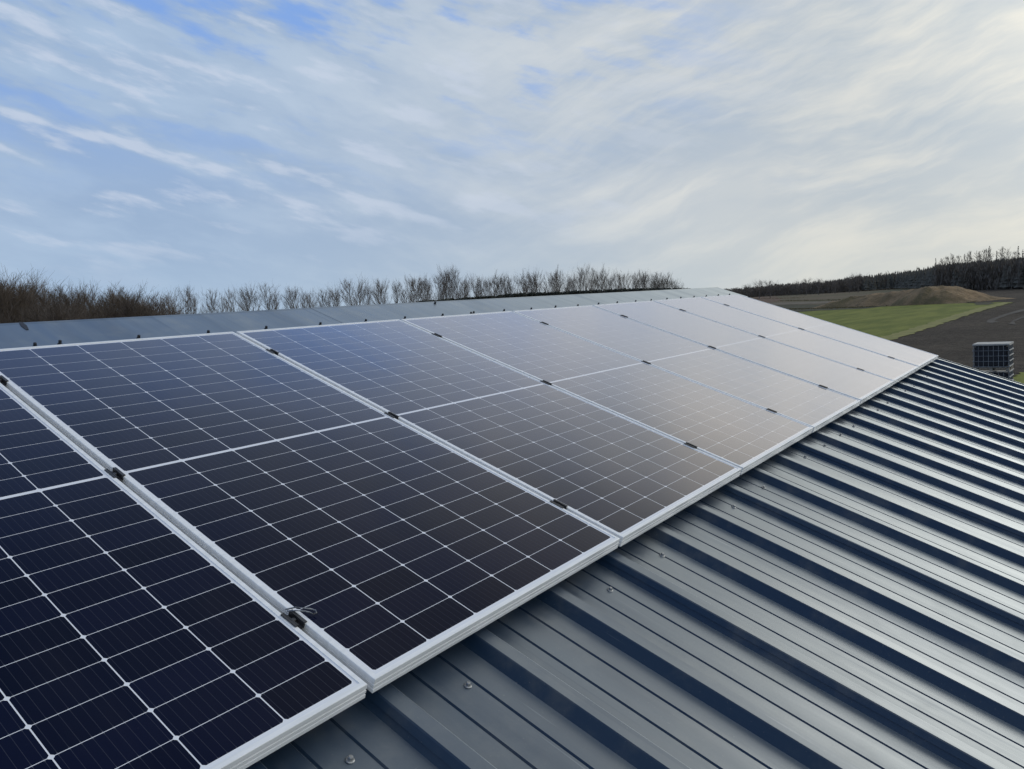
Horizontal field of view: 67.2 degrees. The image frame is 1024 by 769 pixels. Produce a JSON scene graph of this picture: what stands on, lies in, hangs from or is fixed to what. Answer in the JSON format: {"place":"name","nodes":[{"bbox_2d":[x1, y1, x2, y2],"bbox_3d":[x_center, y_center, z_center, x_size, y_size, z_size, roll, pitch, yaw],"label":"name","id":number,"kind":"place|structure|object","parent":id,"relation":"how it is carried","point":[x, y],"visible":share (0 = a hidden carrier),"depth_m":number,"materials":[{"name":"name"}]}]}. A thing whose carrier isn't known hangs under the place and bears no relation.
{"place":"outdoors","nodes":[
{"label":"outdoors","id":0,"kind":"place"},
{"bbox_2d":[0,0,1023,313],"label":"sky","id":1,"kind":"structure","parent":0,"point":[203,145],"materials":[{"name":"blue"}]},
{"bbox_2d":[417,287,690,301],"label":"dark hedge","id":2,"kind":"object","parent":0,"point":[530,294],"visible":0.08,"depth_m":126.12,"materials":[{"name":"black plant"}]},
{"bbox_2d":[752,296,780,302],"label":"scrub strip","id":3,"kind":"object","parent":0,"point":[775,299],"visible":0.62,"depth_m":392.38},
{"bbox_2d":[769,301,830,304],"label":"dry track","id":4,"kind":"structure","parent":0,"point":[786,303],"depth_m":240.39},
{"bbox_2d":[775,304,882,311],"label":"rough strip","id":5,"kind":"object","parent":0,"point":[788,307],"visible":0.29,"depth_m":168.77,"materials":[{"name":"brown plant"}]},
{"bbox_2d":[749,288,917,311],"bbox_3d":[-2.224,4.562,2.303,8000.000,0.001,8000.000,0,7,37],"label":"ground","id":6,"kind":"structure","parent":0,"point":[830,296],"depth_m":385.60,"materials":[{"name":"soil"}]},
{"bbox_2d":[0,279,29,322],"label":"bare tree","id":7,"kind":"object","parent":6,"relation":"on","point":[3,281],"visible":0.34,"depth_m":69.56,"materials":[{"name":"brown plant"}]},
{"bbox_2d":[0,297,34,323],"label":"bare shrub","id":8,"kind":"object","parent":6,"relation":"on","point":[5,320],"visible":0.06,"depth_m":66.88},
{"bbox_2d":[0,267,48,306],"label":"bare tree","id":9,"kind":"object","parent":6,"relation":"on","point":[32,285],"visible":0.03,"depth_m":80.59,"materials":[{"name":"brown plant"}]},
{"bbox_2d":[0,265,51,321],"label":"bare tree","id":10,"kind":"object","parent":6,"relation":"on","point":[16,299],"visible":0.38,"depth_m":70.60,"materials":[{"name":"brown plant"}]},
{"bbox_2d":[0,279,60,318],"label":"bare tree","id":11,"kind":"object","parent":6,"relation":"on","point":[31,292],"visible":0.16,"depth_m":73.50,"materials":[{"name":"brown plant"}]},
{"bbox_2d":[16,279,77,314],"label":"bare tree","id":12,"kind":"object","parent":6,"relation":"on","point":[40,295],"visible":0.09,"depth_m":77.23,"materials":[{"name":"brown plant"}]},
{"bbox_2d":[14,282,86,321],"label":"bare tree","id":13,"kind":"object","parent":6,"relation":"on","point":[65,297],"visible":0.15,"depth_m":68.41,"materials":[{"name":"brown plant"}]},
{"bbox_2d":[9,289,104,322],"bbox_3d":[-39.435,-3.636,65.734,8.928,9.368,8.480,0,7,37],"label":"bare shrub","id":14,"kind":"object","parent":6,"relation":"on","point":[37,314],"visible":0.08,"depth_m":64.86,"materials":[{"name":"plant"}]},
{"bbox_2d":[30,280,102,318],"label":"bare tree","id":15,"kind":"object","parent":6,"relation":"on","point":[72,300],"visible":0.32,"depth_m":72.84,"materials":[{"name":"brown plant"}]},
{"bbox_2d":[34,294,105,321],"bbox_3d":[-36.810,-3.284,63.615,6.342,8.696,8.692,-7,7,-31],"label":"bare shrub","id":16,"kind":"object","parent":6,"relation":"on","point":[66,313],"visible":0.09,"depth_m":62.81,"materials":[{"name":"plant"}]},
{"bbox_2d":[54,282,99,314],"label":"bare tree","id":17,"kind":"object","parent":6,"relation":"on","point":[77,297],"visible":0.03,"depth_m":80.81,"materials":[{"name":"brown plant"}]},
{"bbox_2d":[50,280,106,313],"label":"bare tree","id":18,"kind":"object","parent":6,"relation":"on","point":[89,299],"visible":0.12,"depth_m":85.39,"materials":[{"name":"brown plant"}]},
{"bbox_2d":[58,280,101,305],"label":"bare tree","id":19,"kind":"object","parent":6,"relation":"on","point":[86,294],"visible":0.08,"depth_m":93.33,"materials":[{"name":"brown plant"}]},
{"bbox_2d":[76,282,148,318],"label":"bare tree","id":20,"kind":"object","parent":6,"relation":"on","point":[136,298],"visible":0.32,"depth_m":71.19,"materials":[{"name":"brown plant"}]},
{"bbox_2d":[86,283,142,315],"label":"bare tree","id":21,"kind":"object","parent":6,"relation":"on","point":[112,297],"visible":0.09,"depth_m":84.18,"materials":[{"name":"brown plant"}]},
{"bbox_2d":[88,302,142,318],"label":"bare shrub","id":22,"kind":"object","parent":6,"relation":"on","point":[103,315],"visible":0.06,"depth_m":70.89,"materials":[{"name":"plant"}]},
{"bbox_2d":[84,278,150,317],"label":"bare tree","id":23,"kind":"object","parent":6,"relation":"on","point":[115,298],"visible":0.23,"depth_m":77.90,"materials":[{"name":"brown plant"}]},
{"bbox_2d":[98,296,147,317],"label":"bare shrub","id":24,"kind":"object","parent":6,"relation":"on","point":[121,310],"visible":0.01,"depth_m":71.70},
{"bbox_2d":[119,296,178,316],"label":"bare shrub","id":25,"kind":"object","parent":6,"relation":"on","point":[150,313],"visible":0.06,"depth_m":71.00,"materials":[{"name":"plant"}]},
{"bbox_2d":[120,290,178,315],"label":"bare tree","id":26,"kind":"object","parent":6,"relation":"on","point":[150,304],"visible":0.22,"depth_m":75.32,"materials":[{"name":"brown plant"}]},
{"bbox_2d":[129,284,175,312],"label":"bare tree","id":27,"kind":"object","parent":6,"relation":"on","point":[152,300],"visible":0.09,"depth_m":88.16,"materials":[{"name":"brown plant"}]},
{"bbox_2d":[132,298,196,315],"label":"bare shrub","id":28,"kind":"object","parent":6,"relation":"on","point":[165,310],"visible":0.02,"depth_m":66.75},
{"bbox_2d":[151,287,189,314],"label":"bare tree","id":29,"kind":"object","parent":6,"relation":"on","point":[176,297],"visible":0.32,"depth_m":91.85,"materials":[{"name":"brown plant"}]},
{"bbox_2d":[174,284,198,313],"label":"bare tree","id":30,"kind":"object","parent":6,"relation":"on","point":[186,294],"visible":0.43,"depth_m":132.44,"materials":[{"name":"brown plant"}]},
{"bbox_2d":[181,290,207,313],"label":"bare tree","id":31,"kind":"object","parent":6,"relation":"on","point":[194,303],"visible":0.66,"depth_m":130.18,"materials":[{"name":"brown plant"}]},
{"bbox_2d":[196,288,224,312],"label":"bare tree","id":32,"kind":"object","parent":6,"relation":"on","point":[210,307],"visible":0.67,"depth_m":129.10,"materials":[{"name":"brown plant"}]},
{"bbox_2d":[204,293,236,312],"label":"bare tree","id":33,"kind":"object","parent":6,"relation":"on","point":[225,309],"visible":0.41,"depth_m":137.57,"materials":[{"name":"brown plant"}]},
{"bbox_2d":[223,289,243,311],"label":"bare tree","id":34,"kind":"object","parent":6,"relation":"on","point":[231,304],"visible":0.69,"depth_m":125.09,"materials":[{"name":"brown plant"}]},
{"bbox_2d":[232,284,257,310],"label":"bare tree","id":35,"kind":"object","parent":6,"relation":"on","point":[244,299],"visible":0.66,"depth_m":129.62,"materials":[{"name":"brown plant"}]},
{"bbox_2d":[241,288,262,310],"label":"bare tree","id":36,"kind":"object","parent":6,"relation":"on","point":[247,294],"visible":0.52,"depth_m":133.65,"materials":[{"name":"brown plant"}]},
{"bbox_2d":[253,278,278,309],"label":"bare tree","id":37,"kind":"object","parent":6,"relation":"on","point":[267,301],"visible":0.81,"depth_m":147.41,"materials":[{"name":"brown plant"}]},
{"bbox_2d":[261,291,283,309],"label":"bare tree","id":38,"kind":"object","parent":6,"relation":"on","point":[274,296],"visible":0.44,"depth_m":148.51,"materials":[{"name":"brown plant"}]},
{"bbox_2d":[278,286,300,308],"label":"bare tree","id":39,"kind":"object","parent":6,"relation":"on","point":[293,292],"visible":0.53,"depth_m":145.41,"materials":[{"name":"brown plant"}]},
{"bbox_2d":[283,286,303,308],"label":"bare tree","id":40,"kind":"object","parent":6,"relation":"on","point":[290,303],"visible":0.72,"depth_m":141.76,"materials":[{"name":"brown plant"}]},
{"bbox_2d":[298,285,315,307],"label":"bare tree","id":41,"kind":"object","parent":6,"relation":"on","point":[303,294],"visible":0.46,"depth_m":152.86,"materials":[{"name":"brown plant"}]},
{"bbox_2d":[300,287,318,307],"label":"bare tree","id":42,"kind":"object","parent":6,"relation":"on","point":[309,301],"visible":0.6,"depth_m":134.58,"materials":[{"name":"brown plant"}]},
{"bbox_2d":[309,288,331,306],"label":"bare tree","id":43,"kind":"object","parent":6,"relation":"on","point":[322,303],"visible":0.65,"depth_m":149.09,"materials":[{"name":"brown plant"}]},
{"bbox_2d":[315,285,342,306],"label":"bare tree","id":44,"kind":"object","parent":6,"relation":"on","point":[330,299],"visible":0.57,"depth_m":148.43,"materials":[{"name":"brown plant"}]},
{"bbox_2d":[332,288,340,305],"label":"bare tree","id":45,"kind":"object","parent":6,"relation":"on","point":[334,296],"visible":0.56,"depth_m":143.09,"materials":[{"name":"brown plant"}]},
{"bbox_2d":[337,278,362,305],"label":"bare tree","id":46,"kind":"object","parent":6,"relation":"on","point":[349,297],"visible":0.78,"depth_m":141.58,"materials":[{"name":"brown plant"}]},
{"bbox_2d":[345,276,372,305],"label":"bare tree","id":47,"kind":"object","parent":6,"relation":"on","point":[361,289],"visible":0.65,"depth_m":146.29,"materials":[{"name":"grey plant"}]},
{"bbox_2d":[359,281,372,304],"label":"bare tree","id":48,"kind":"object","parent":6,"relation":"on","point":[368,301],"visible":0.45,"depth_m":151.23,"materials":[{"name":"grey plant"}]},
{"bbox_2d":[367,282,389,303],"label":"bare tree","id":49,"kind":"object","parent":6,"relation":"on","point":[373,292],"visible":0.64,"depth_m":149.00,"materials":[{"name":"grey plant"}]},
{"bbox_2d":[369,278,391,303],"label":"bare tree","id":50,"kind":"object","parent":6,"relation":"on","point":[378,282],"visible":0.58,"depth_m":152.31,"materials":[{"name":"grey plant"}]},
{"bbox_2d":[391,279,400,302],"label":"bare tree","id":51,"kind":"object","parent":6,"relation":"on","point":[396,288],"visible":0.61,"depth_m":155.79,"materials":[{"name":"grey plant"}]},
{"bbox_2d":[397,285,414,302],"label":"bare tree","id":52,"kind":"object","parent":6,"relation":"on","point":[402,293],"visible":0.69,"depth_m":149.15,"materials":[{"name":"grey plant"}]},
{"bbox_2d":[402,279,419,302],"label":"bare tree","id":53,"kind":"object","parent":6,"relation":"on","point":[411,293],"visible":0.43,"depth_m":163.49,"materials":[{"name":"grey plant"}]},
{"bbox_2d":[404,277,427,302],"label":"bare tree","id":54,"kind":"object","parent":6,"relation":"on","point":[412,284],"visible":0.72,"depth_m":150.95,"materials":[{"name":"grey plant"}]},
{"bbox_2d":[414,275,437,300],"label":"bare tree","id":55,"kind":"object","parent":6,"relation":"on","point":[426,294],"visible":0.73,"depth_m":148.71,"materials":[{"name":"grey plant"}]},
{"bbox_2d":[426,271,450,299],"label":"bare tree","id":56,"kind":"object","parent":6,"relation":"on","point":[442,293],"visible":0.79,"depth_m":144.93,"materials":[{"name":"grey plant"}]},
{"bbox_2d":[428,265,461,299],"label":"bare tree","id":57,"kind":"object","parent":6,"relation":"on","point":[446,294],"visible":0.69,"depth_m":151.19,"materials":[{"name":"grey plant"}]},
{"bbox_2d":[443,266,461,297],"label":"bare tree","id":58,"kind":"object","parent":6,"relation":"on","point":[450,282],"visible":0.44,"depth_m":165.92,"materials":[{"name":"grey plant"}]},
{"bbox_2d":[449,275,466,297],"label":"bare tree","id":59,"kind":"object","parent":6,"relation":"on","point":[453,282],"visible":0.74,"depth_m":148.50,"materials":[{"name":"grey plant"}]},
{"bbox_2d":[455,274,477,297],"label":"bare tree","id":60,"kind":"object","parent":6,"relation":"on","point":[465,289],"visible":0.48,"depth_m":150.98,"materials":[{"name":"grey plant"}]},
{"bbox_2d":[466,273,487,296],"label":"bare tree","id":61,"kind":"object","parent":6,"relation":"on","point":[477,286],"visible":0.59,"depth_m":155.33,"materials":[{"name":"grey plant"}]},
{"bbox_2d":[471,277,487,296],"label":"bare tree","id":62,"kind":"object","parent":6,"relation":"on","point":[480,285],"visible":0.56,"depth_m":154.28,"materials":[{"name":"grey plant"}]},
{"bbox_2d":[476,271,502,296],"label":"bare tree","id":63,"kind":"object","parent":6,"relation":"on","point":[493,283],"visible":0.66,"depth_m":147.04,"materials":[{"name":"grey plant"}]},
{"bbox_2d":[491,273,507,295],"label":"bare tree","id":64,"kind":"object","parent":6,"relation":"on","point":[502,284],"visible":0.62,"depth_m":146.96,"materials":[{"name":"grey plant"}]},
{"bbox_2d":[502,276,517,293],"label":"bare tree","id":65,"kind":"object","parent":6,"relation":"on","point":[509,285],"visible":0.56,"depth_m":149.26,"materials":[{"name":"grey plant"}]},
{"bbox_2d":[0,287,1023,768],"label":"metal roofed shed","id":66,"kind":"structure","parent":6,"relation":"on","point":[844,591],"depth_m":2.31,"materials":[{"name":"silver metal"}]},
{"bbox_2d":[508,273,535,293],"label":"bare tree","id":67,"kind":"object","parent":6,"relation":"on","point":[525,283],"visible":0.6,"depth_m":156.83,"materials":[{"name":"grey plant"}]},
{"bbox_2d":[520,269,540,292],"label":"bare tree","id":68,"kind":"object","parent":6,"relation":"on","point":[527,281],"visible":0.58,"depth_m":161.66,"materials":[{"name":"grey plant"}]},
{"bbox_2d":[529,269,545,291],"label":"bare tree","id":69,"kind":"object","parent":6,"relation":"on","point":[535,283],"visible":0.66,"depth_m":161.63,"materials":[{"name":"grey plant"}]},
{"bbox_2d":[538,266,565,291],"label":"bare tree","id":70,"kind":"object","parent":6,"relation":"on","point":[556,273],"visible":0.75,"depth_m":151.22,"materials":[{"name":"grey plant"}]},
{"bbox_2d":[549,271,568,291],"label":"bare tree","id":71,"kind":"object","parent":6,"relation":"on","point":[560,290],"visible":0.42,"depth_m":155.15,"materials":[{"name":"grey plant"}]},
{"bbox_2d":[558,275,582,290],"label":"bare tree","id":72,"kind":"object","parent":6,"relation":"on","point":[570,282],"visible":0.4,"depth_m":165.76,"materials":[{"name":"grey plant"}]},
{"bbox_2d":[565,270,590,290],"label":"bare tree","id":73,"kind":"object","parent":6,"relation":"on","point":[580,285],"visible":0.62,"depth_m":157.40,"materials":[{"name":"grey plant"}]},
{"bbox_2d":[575,264,590,290],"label":"bare tree","id":74,"kind":"object","parent":6,"relation":"on","point":[586,271],"visible":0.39,"depth_m":171.54,"materials":[{"name":"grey plant"}]},
{"bbox_2d":[583,269,599,290],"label":"bare tree","id":75,"kind":"object","parent":6,"relation":"on","point":[591,284],"visible":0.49,"depth_m":166.92,"materials":[{"name":"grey plant"}]},
{"bbox_2d":[586,264,607,289],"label":"bare tree","id":76,"kind":"object","parent":6,"relation":"on","point":[602,271],"visible":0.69,"depth_m":152.12,"materials":[{"name":"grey plant"}]},
{"bbox_2d":[590,268,617,290],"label":"bare tree","id":77,"kind":"object","parent":6,"relation":"on","point":[604,287],"visible":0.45,"depth_m":156.01,"materials":[{"name":"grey plant"}]},
{"bbox_2d":[616,272,632,288],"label":"bare tree","id":78,"kind":"object","parent":6,"relation":"on","point":[627,279],"visible":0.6,"depth_m":154.42,"materials":[{"name":"grey plant"}]},
{"bbox_2d":[622,273,640,288],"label":"bare tree","id":79,"kind":"object","parent":6,"relation":"on","point":[633,281],"visible":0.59,"depth_m":160.28,"materials":[{"name":"grey plant"}]},
{"bbox_2d":[656,272,672,287],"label":"bare tree","id":80,"kind":"object","parent":6,"relation":"on","point":[662,286],"visible":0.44,"depth_m":172.15,"materials":[{"name":"grey plant"}]},
{"bbox_2d":[753,279,768,298],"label":"bare tree","id":81,"kind":"object","parent":6,"relation":"on","point":[759,287],"visible":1,"depth_m":472.89,"materials":[{"name":"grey plant"}]},
{"bbox_2d":[853,274,867,291],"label":"bare tree","id":82,"kind":"object","parent":6,"relation":"on","point":[860,280],"visible":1,"depth_m":451.86,"materials":[{"name":"grey plant"}]},
{"bbox_2d":[725,256,1023,296],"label":"wood","id":83,"kind":"object","parent":6,"relation":"on","point":[989,275],"visible":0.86,"depth_m":325.05,"materials":[{"name":"plant"}]},
{"bbox_2d":[798,302,1011,336],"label":"meadow","id":84,"kind":"structure","parent":0,"point":[882,321],"depth_m":105.14,"materials":[{"name":"green plant"}]},
{"bbox_2d":[630,270,649,288],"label":"bare tree","id":85,"kind":"object","parent":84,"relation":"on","point":[643,277],"visible":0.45,"depth_m":169.92,"materials":[{"name":"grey plant"}]},
{"bbox_2d":[643,271,662,287],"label":"bare tree","id":86,"kind":"object","parent":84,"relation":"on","point":[652,281],"visible":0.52,"depth_m":170.94,"materials":[{"name":"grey plant"}]},
{"bbox_2d":[810,285,1013,308],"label":"earth bank","id":87,"kind":"structure","parent":0,"point":[926,295],"depth_m":145.32,"materials":[{"name":"soil"}]},
{"bbox_2d":[880,302,1010,339],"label":"field verge","id":88,"kind":"structure","parent":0,"point":[935,323],"depth_m":80.01,"materials":[{"name":"green plant"}]},
{"bbox_2d":[890,288,1023,376],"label":"ploughed field","id":89,"kind":"structure","parent":0,"point":[953,340],"depth_m":62.24,"materials":[{"name":"soil"}]},
{"bbox_2d":[981,369,1013,379],"bbox_3d":[18.463,-0.067,29.548,1.218,0.993,1.049,1,7,40],"label":"caged container","id":90,"kind":"object","parent":89,"relation":"on","point":[1005,374],"visible":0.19,"depth_m":29.07,"materials":[{"name":"metal"}]},
{"bbox_2d":[972,341,1013,370],"bbox_3d":[18.392,-1.078,29.449,1.218,1.030,1.060,1,7,40],"label":"caged container","id":91,"kind":"object","parent":90,"relation":"on","point":[992,356],"visible":0.98,"depth_m":29.10,"materials":[{"name":"plastic"}]},
{"bbox_2d":[1013,372,1023,383],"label":"field grass","id":92,"kind":"structure","parent":89,"relation":"on","point":[1019,378],"depth_m":33.65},
{"bbox_2d":[985,309,1023,322],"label":"soil track","id":93,"kind":"structure","parent":0,"point":[992,320],"depth_m":83.84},
{"label":"rail","id":94,"kind":"object","parent":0,"visible":0},
{"bbox_2d":[0,383,366,768],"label":"solar panel","id":95,"kind":"object","parent":94,"relation":"on","point":[137,632],"visible":1,"depth_m":1.57,"materials":[{"name":"glass"}]},
{"bbox_2d":[0,375,8,384],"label":"panel clamp","id":96,"kind":"object","parent":95,"relation":"attached to","point":[3,380],"visible":0.98,"depth_m":2.54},
{"bbox_2d":[105,467,125,480],"bbox_3d":[-1.105,0.250,2.143,0.054,0.016,0.033,24,21,32],"label":"panel clamp","id":97,"kind":"object","parent":95,"relation":"attached to","point":[117,473],"visible":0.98,"depth_m":2.14,"materials":[{"name":"metal"}]},
{"bbox_2d":[236,319,741,546],"bbox_3d":[-0.150,0.072,3.416,2.094,0.036,1.047,24,21,32],"label":"solar panel","id":98,"kind":"object","parent":94,"relation":"on","point":[624,480],"visible":0.98,"depth_m":3.24,"materials":[{"name":"glass"}]},
{"bbox_2d":[401,311,812,474],"bbox_3d":[0.486,-0.056,4.263,2.094,0.037,1.047,24,21,32],"label":"solar panel","id":99,"kind":"object","parent":94,"relation":"attached to","point":[744,436],"visible":0.98,"depth_m":4.12,"materials":[{"name":"glass"}]},
{"bbox_2d":[512,305,860,432],"bbox_3d":[1.122,-0.183,5.109,2.094,0.036,1.047,24,21,32],"label":"solar panel","id":100,"kind":"object","parent":94,"relation":"attached to","point":[816,407],"visible":0.98,"depth_m":4.99,"materials":[{"name":"glass"}]},
{"bbox_2d":[654,297,918,384],"bbox_3d":[2.394,-0.440,6.803,2.094,0.037,1.047,24,21,32],"label":"solar panel","id":101,"kind":"object","parent":94,"relation":"on","point":[895,370],"visible":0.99,"depth_m":6.71,"materials":[{"name":"glass"}]},
{"bbox_3d":[0.192,-0.351,5.079,0.040,0.028,8.565,24,21,32],"label":"rail","id":102,"kind":"object","parent":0,"visible":0},
{"bbox_2d":[0,332,619,692],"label":"solar panel","id":103,"kind":"object","parent":102,"relation":"on","point":[388,548],"visible":0.98,"depth_m":2.32,"materials":[{"name":"glass"}]},
{"bbox_2d":[280,607,316,628],"bbox_3d":[-0.481,0.520,1.738,0.064,0.024,0.069,24,21,32],"label":"panel clamp","id":104,"kind":"object","parent":103,"relation":"attached to","point":[293,618],"visible":1,"depth_m":1.72,"materials":[{"name":"black metal"}]},
{"bbox_2d":[550,499,567,508],"bbox_3d":[0.154,0.402,2.564,0.054,0.016,0.033,24,21,32],"label":"panel clamp","id":105,"kind":"object","parent":103,"relation":"attached to","point":[559,504],"visible":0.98,"depth_m":2.56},
{"bbox_2d":[593,301,893,404],"bbox_3d":[1.759,-0.312,5.956,2.094,0.037,1.047,24,21,32],"label":"solar panel","id":106,"kind":"object","parent":102,"relation":"on","point":[862,386],"visible":1,"depth_m":5.85,"materials":[{"name":"glass"}]},
{"bbox_2d":[702,294,938,369],"bbox_3d":[3.030,-0.568,7.650,2.094,0.038,1.047,24,21,32],"label":"solar panel","id":107,"kind":"object","parent":102,"relation":"on","point":[895,350],"visible":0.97,"depth_m":7.56,"materials":[{"name":"glass"}]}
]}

